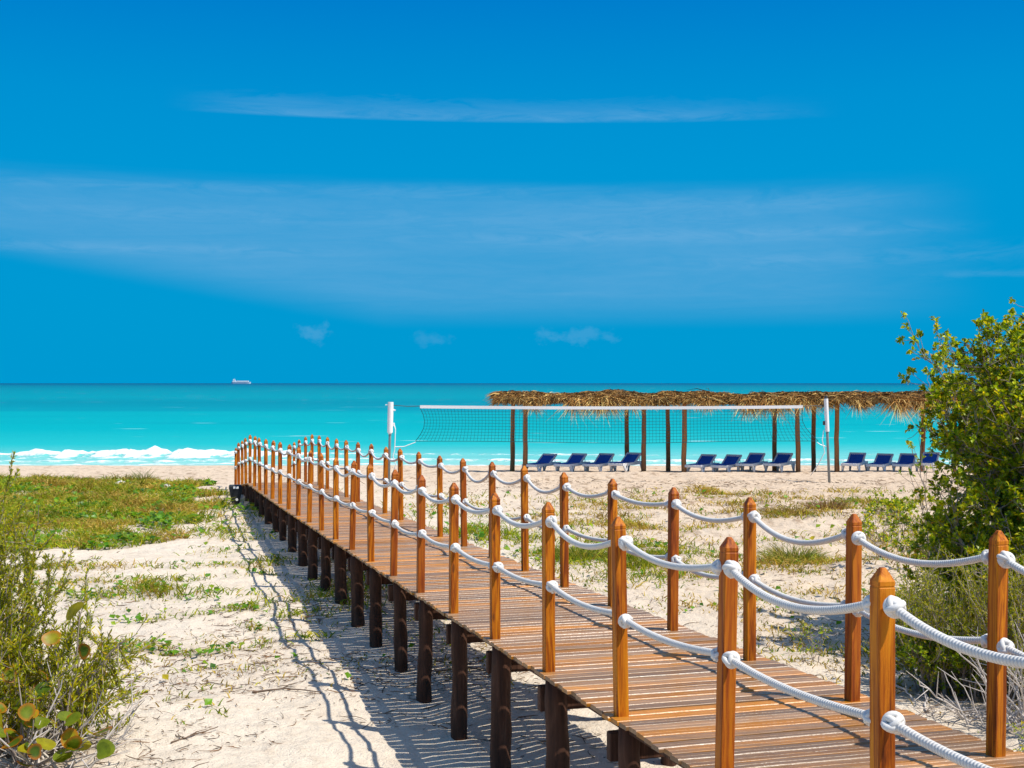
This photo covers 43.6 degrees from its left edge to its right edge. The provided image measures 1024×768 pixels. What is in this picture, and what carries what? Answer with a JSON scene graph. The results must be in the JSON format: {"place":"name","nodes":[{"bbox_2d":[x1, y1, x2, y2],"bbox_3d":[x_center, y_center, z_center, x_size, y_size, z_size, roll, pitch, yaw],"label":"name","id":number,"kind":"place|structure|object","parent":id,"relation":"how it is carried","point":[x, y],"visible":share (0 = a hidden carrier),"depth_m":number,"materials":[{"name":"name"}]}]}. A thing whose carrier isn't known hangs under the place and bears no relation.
{"place":"outdoors","nodes":[
{"label":"outdoors","id":0,"kind":"place"},
{"bbox_2d":[0,383,1021,465],"bbox_3d":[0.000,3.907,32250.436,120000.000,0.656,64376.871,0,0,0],"label":"sea","id":1,"kind":"structure","parent":0,"point":[120,424],"depth_m":127.04,"materials":[{"name":"liquid"}]},
{"bbox_2d":[231,379,250,383],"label":"cargo ship","id":2,"kind":"object","parent":1,"relation":"on","point":[239,382],"visible":0.99,"depth_m":9391.00,"materials":[{"name":"paint"}]},
{"bbox_2d":[0,465,1023,767],"bbox_3d":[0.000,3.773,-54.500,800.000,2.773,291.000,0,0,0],"label":"ground","id":3,"kind":"structure","parent":0,"point":[332,737],"depth_m":14.28,"materials":[{"name":"beige sand"}]},
{"bbox_2d":[0,451,101,745],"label":"feathery shrub","id":4,"kind":"object","parent":3,"relation":"on","point":[10,624],"visible":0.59,"depth_m":9.52,"materials":[{"name":"green plant"}]},
{"bbox_2d":[0,667,114,767],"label":"sea grape","id":5,"kind":"object","parent":3,"relation":"on","point":[71,740],"visible":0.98,"depth_m":8.72,"materials":[{"name":"green plant"}]},
{"bbox_2d":[29,602,90,733],"bbox_3d":[-3.248,2.114,9.152,0.371,1.114,0.260,0,0,22],"label":"sea grape","id":6,"kind":"object","parent":3,"relation":"on","point":[51,639],"visible":0.69,"depth_m":9.22,"materials":[{"name":"green plant"}]},
{"bbox_2d":[0,662,149,767],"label":"dead branches","id":7,"kind":"object","parent":3,"relation":"on","point":[27,760],"visible":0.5,"depth_m":8.97,"materials":[{"name":"grey wood"}]},
{"bbox_2d":[0,565,165,758],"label":"feathery shrub","id":8,"kind":"object","parent":3,"relation":"on","point":[91,684],"visible":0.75,"depth_m":9.33,"materials":[{"name":"green plant"}]},
{"bbox_2d":[119,467,159,480],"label":"grass tuft","id":9,"kind":"object","parent":3,"relation":"on","point":[147,474],"visible":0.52,"depth_m":33.75,"materials":[{"name":"plant"}]},
{"bbox_2d":[171,726,217,742],"bbox_3d":[-2.378,2.646,9.655,0.055,0.054,0.444,0,0,38],"label":"stick","id":10,"kind":"object","parent":3,"relation":"on","point":[194,733],"visible":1,"depth_m":9.64,"materials":[{"name":"grey wood"}]},
{"bbox_2d":[229,484,241,504],"bbox_3d":[-5.800,2.344,26.851,0.260,0.420,0.251,0,0,-16],"label":"utility box","id":11,"kind":"object","parent":3,"relation":"on","point":[235,491],"visible":0.97,"depth_m":26.76,"materials":[{"name":"plastic"}]},
{"bbox_2d":[252,682,320,692],"bbox_3d":[-1.948,2.659,11.162,0.608,0.064,0.181,0,0,4],"label":"stick","id":12,"kind":"object","parent":3,"relation":"on","point":[283,688],"visible":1,"depth_m":11.12,"materials":[{"name":"wood"}]},
{"bbox_2d":[385,402,395,481],"bbox_3d":[-3.600,1.871,38.000,0.285,2.627,0.190,0,0,32],"label":"net pole","id":13,"kind":"object","parent":3,"relation":"on","point":[390,424],"visible":0.92,"depth_m":37.96,"materials":[{"name":"grey metal"}]},
{"bbox_2d":[437,661,485,672],"bbox_3d":[-0.428,2.684,12.086,0.574,0.073,0.209,0,0,0],"label":"stick","id":14,"kind":"object","parent":3,"relation":"on","point":[468,667],"visible":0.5,"depth_m":12.04,"materials":[{"name":"wood"}]},
{"bbox_2d":[0,476,973,704],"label":"ground cover","id":15,"kind":"object","parent":3,"relation":"on","point":[160,516],"visible":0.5,"depth_m":21.61,"materials":[{"name":"green plant"}]},
{"bbox_2d":[4,477,1015,767],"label":"debris","id":16,"kind":"object","parent":3,"relation":"on","point":[290,645],"visible":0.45,"depth_m":12.24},
{"bbox_2d":[0,471,1023,732],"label":"grass","id":17,"kind":"structure","parent":3,"relation":"on","point":[120,495],"depth_m":21.64,"materials":[{"name":"green plant"}]},
{"bbox_2d":[522,453,560,471],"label":"sun lounger","id":18,"kind":"object","parent":3,"relation":"on","point":[545,460],"visible":0.81,"depth_m":51.83,"materials":[{"name":"blue fabric"}]},
{"bbox_2d":[536,540,607,561],"bbox_3d":[0.923,2.456,19.023,1.232,0.331,1.183,0,0,0],"label":"grass tuft","id":19,"kind":"object","parent":3,"relation":"on","point":[580,551],"visible":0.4,"depth_m":18.84,"materials":[{"name":"green plant"}]},
{"bbox_2d":[554,453,589,471],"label":"sun lounger","id":20,"kind":"object","parent":3,"relation":"on","point":[574,460],"visible":0.87,"depth_m":51.51,"materials":[{"name":"blue plastic"}]},
{"bbox_2d":[482,389,679,471],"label":"thatched shelter","id":21,"kind":"object","parent":3,"relation":"on","point":[614,397],"visible":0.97,"depth_m":50.64,"materials":[{"name":"brown plant"}]},
{"bbox_2d":[582,453,616,471],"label":"sun lounger","id":22,"kind":"object","parent":3,"relation":"on","point":[602,460],"visible":0.88,"depth_m":51.68,"materials":[{"name":"blue plastic"}]},
{"bbox_2d":[608,452,640,471],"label":"sun lounger","id":23,"kind":"object","parent":3,"relation":"on","point":[628,460],"visible":0.88,"depth_m":51.52,"materials":[{"name":"blue plastic"}]},
{"bbox_2d":[234,434,1023,767],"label":"boardwalk","id":24,"kind":"structure","parent":3,"relation":"on","point":[670,692],"depth_m":7.58,"materials":[{"name":"brown wood"}]},
{"bbox_2d":[597,545,663,568],"bbox_3d":[1.766,2.525,18.608,1.115,0.288,1.100,0,0,43],"label":"grass tuft","id":25,"kind":"object","parent":3,"relation":"on","point":[634,561],"visible":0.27,"depth_m":18.44,"materials":[{"name":"green plant"}]},
{"bbox_2d":[685,454,719,471],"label":"sun lounger","id":26,"kind":"object","parent":3,"relation":"on","point":[704,461],"visible":0.82,"depth_m":51.65,"materials":[{"name":"blue fabric"}]},
{"bbox_2d":[711,454,743,471],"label":"sun lounger","id":27,"kind":"object","parent":3,"relation":"on","point":[729,461],"visible":0.84,"depth_m":51.62,"materials":[{"name":"blue fabric"}]},
{"bbox_2d":[657,388,839,471],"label":"thatched shelter","id":28,"kind":"object","parent":3,"relation":"on","point":[699,397],"visible":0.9,"depth_m":50.72,"materials":[{"name":"brown wood"}]},
{"bbox_2d":[735,453,767,471],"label":"sun lounger","id":29,"kind":"object","parent":3,"relation":"on","point":[753,461],"visible":0.89,"depth_m":51.66,"materials":[{"name":"blue plastic"}]},
{"bbox_2d":[763,452,795,472],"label":"sun lounger","id":30,"kind":"object","parent":3,"relation":"on","point":[780,460],"visible":0.98,"depth_m":51.81,"materials":[{"name":"blue plastic"}]},
{"bbox_2d":[756,502,814,516],"bbox_3d":[5.242,2.382,24.631,1.295,0.297,1.231,0,0,0],"label":"grass tuft","id":31,"kind":"object","parent":3,"relation":"on","point":[780,509],"visible":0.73,"depth_m":24.53,"materials":[{"name":"plant"}]},
{"bbox_2d":[756,541,835,563],"bbox_3d":[4.141,2.450,18.905,1.254,0.418,1.288,0,0,0],"label":"grass tuft","id":32,"kind":"object","parent":3,"relation":"on","point":[781,554],"visible":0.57,"depth_m":18.89,"materials":[{"name":"green plant"}]},
{"bbox_2d":[788,623,832,662],"bbox_3d":[2.864,2.533,12.445,0.543,0.453,0.294,0,0,-41],"label":"plant","id":33,"kind":"object","parent":3,"relation":"on","point":[821,632],"visible":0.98,"depth_m":12.37,"materials":[{"name":"green plant"}]},
{"bbox_2d":[810,396,830,482],"bbox_3d":[9.168,1.794,38.046,0.606,2.852,0.157,0,0,18],"label":"net pole","id":34,"kind":"object","parent":3,"relation":"on","point":[826,414],"visible":0.94,"depth_m":37.97,"materials":[{"name":"grey metal"}]},
{"bbox_2d":[394,405,826,446],"bbox_3d":[2.906,1.271,38.000,12.914,1.261,0.078,0,0,0],"label":"volleyball net","id":35,"kind":"object","parent":34,"relation":"attached to","point":[611,408],"visible":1,"depth_m":38.00,"materials":[{"name":"white plastic"},{"name":"dark cord netting"}]},
{"bbox_2d":[803,493,854,509],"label":"grass tuft","id":36,"kind":"object","parent":3,"relation":"on","point":[839,503],"visible":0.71,"depth_m":25.70,"materials":[{"name":"plant"}]},
{"bbox_2d":[841,452,867,471],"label":"sun lounger","id":37,"kind":"object","parent":3,"relation":"on","point":[857,459],"visible":0.92,"depth_m":51.63,"materials":[{"name":"blue fabric"}]},
{"bbox_2d":[792,389,969,471],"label":"thatched shelter","id":38,"kind":"object","parent":3,"relation":"on","point":[901,401],"visible":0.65,"depth_m":50.90,"materials":[{"name":"brown wood"}]},
{"bbox_2d":[866,453,895,471],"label":"sun lounger","id":39,"kind":"object","parent":3,"relation":"on","point":[883,460],"visible":0.86,"depth_m":51.71,"materials":[{"name":"blue plastic"}]},
{"bbox_2d":[864,491,918,515],"bbox_3d":[7.340,2.348,24.658,1.034,0.493,1.144,0,0,0],"label":"plant","id":40,"kind":"object","parent":3,"relation":"on","point":[903,506],"visible":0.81,"depth_m":24.68,"materials":[{"name":"green plant"}]},
{"bbox_2d":[892,453,916,471],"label":"sun lounger","id":41,"kind":"object","parent":3,"relation":"on","point":[908,460],"visible":0.82,"depth_m":51.87,"materials":[{"name":"blue plastic"}]},
{"bbox_2d":[896,429,946,569],"bbox_3d":[5.750,1.640,17.486,0.961,2.044,0.504,0,0,13],"label":"sapling","id":42,"kind":"object","parent":3,"relation":"on","point":[908,442],"visible":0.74,"depth_m":17.50,"materials":[{"name":"green plant"}]},
{"bbox_2d":[860,499,990,554],"bbox_3d":[6.602,2.385,20.273,2.213,0.929,2.241,0,0,0],"label":"shrub","id":43,"kind":"object","parent":3,"relation":"on","point":[866,517],"visible":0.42,"depth_m":20.48,"materials":[{"name":"green plant"}]},
{"bbox_2d":[915,452,941,471],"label":"sun lounger","id":44,"kind":"object","parent":3,"relation":"on","point":[927,460],"visible":0.71,"depth_m":51.63,"materials":[{"name":"blue plastic"}]},
{"bbox_2d":[861,542,1023,702],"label":"feathery shrub","id":45,"kind":"object","parent":3,"relation":"on","point":[940,616],"visible":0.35,"depth_m":10.98,"materials":[{"name":"green plant"}]},
{"bbox_2d":[887,461,1023,628],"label":"shrub","id":46,"kind":"object","parent":3,"relation":"on","point":[955,530],"visible":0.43,"depth_m":12.58,"materials":[{"name":"green plant"}]},
{"bbox_2d":[895,596,1019,696],"bbox_3d":[3.928,2.354,11.340,1.361,0.896,1.389,0,0,0],"label":"shrub","id":47,"kind":"object","parent":3,"relation":"on","point":[959,665],"visible":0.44,"depth_m":11.03,"materials":[{"name":"green plant"}]},
{"bbox_2d":[895,683,1020,720],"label":"dead branches","id":48,"kind":"object","parent":3,"relation":"on","point":[966,710],"visible":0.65,"depth_m":10.40,"materials":[{"name":"grey wood"}]},
{"bbox_2d":[895,296,1023,548],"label":"tall shrub","id":49,"kind":"object","parent":3,"relation":"on","point":[984,438],"visible":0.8,"depth_m":12.87,"materials":[{"name":"green plant"}]},
{"bbox_2d":[907,622,1023,736],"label":"dead branches","id":50,"kind":"object","parent":3,"relation":"on","point":[1013,717],"visible":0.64,"depth_m":9.94,"materials":[{"name":"grey wood"}]},
{"bbox_2d":[951,553,1023,704],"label":"feathery shrub","id":51,"kind":"object","parent":3,"relation":"on","point":[1015,592],"visible":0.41,"depth_m":10.62,"materials":[{"name":"green plant"}]},
{"bbox_2d":[964,496,1023,598],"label":"shrub","id":52,"kind":"object","parent":3,"relation":"on","point":[1000,523],"visible":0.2,"depth_m":11.91,"materials":[{"name":"green plant"}]},
{"bbox_2d":[1005,313,1023,378],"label":"tall shrub","id":53,"kind":"object","parent":3,"relation":"on","point":[1021,331],"visible":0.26,"depth_m":13.75,"materials":[{"name":"green plant"}]},
{"bbox_2d":[1006,721,1023,752],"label":"plant","id":54,"kind":"object","parent":3,"relation":"on","point":[1022,748],"visible":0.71,"depth_m":9.09,"materials":[{"name":"green plant"}]},
{"bbox_2d":[0,0,1023,382],"label":"sky","id":55,"kind":"structure","parent":0,"point":[192,191],"materials":[{"name":"blue"}]}
]}

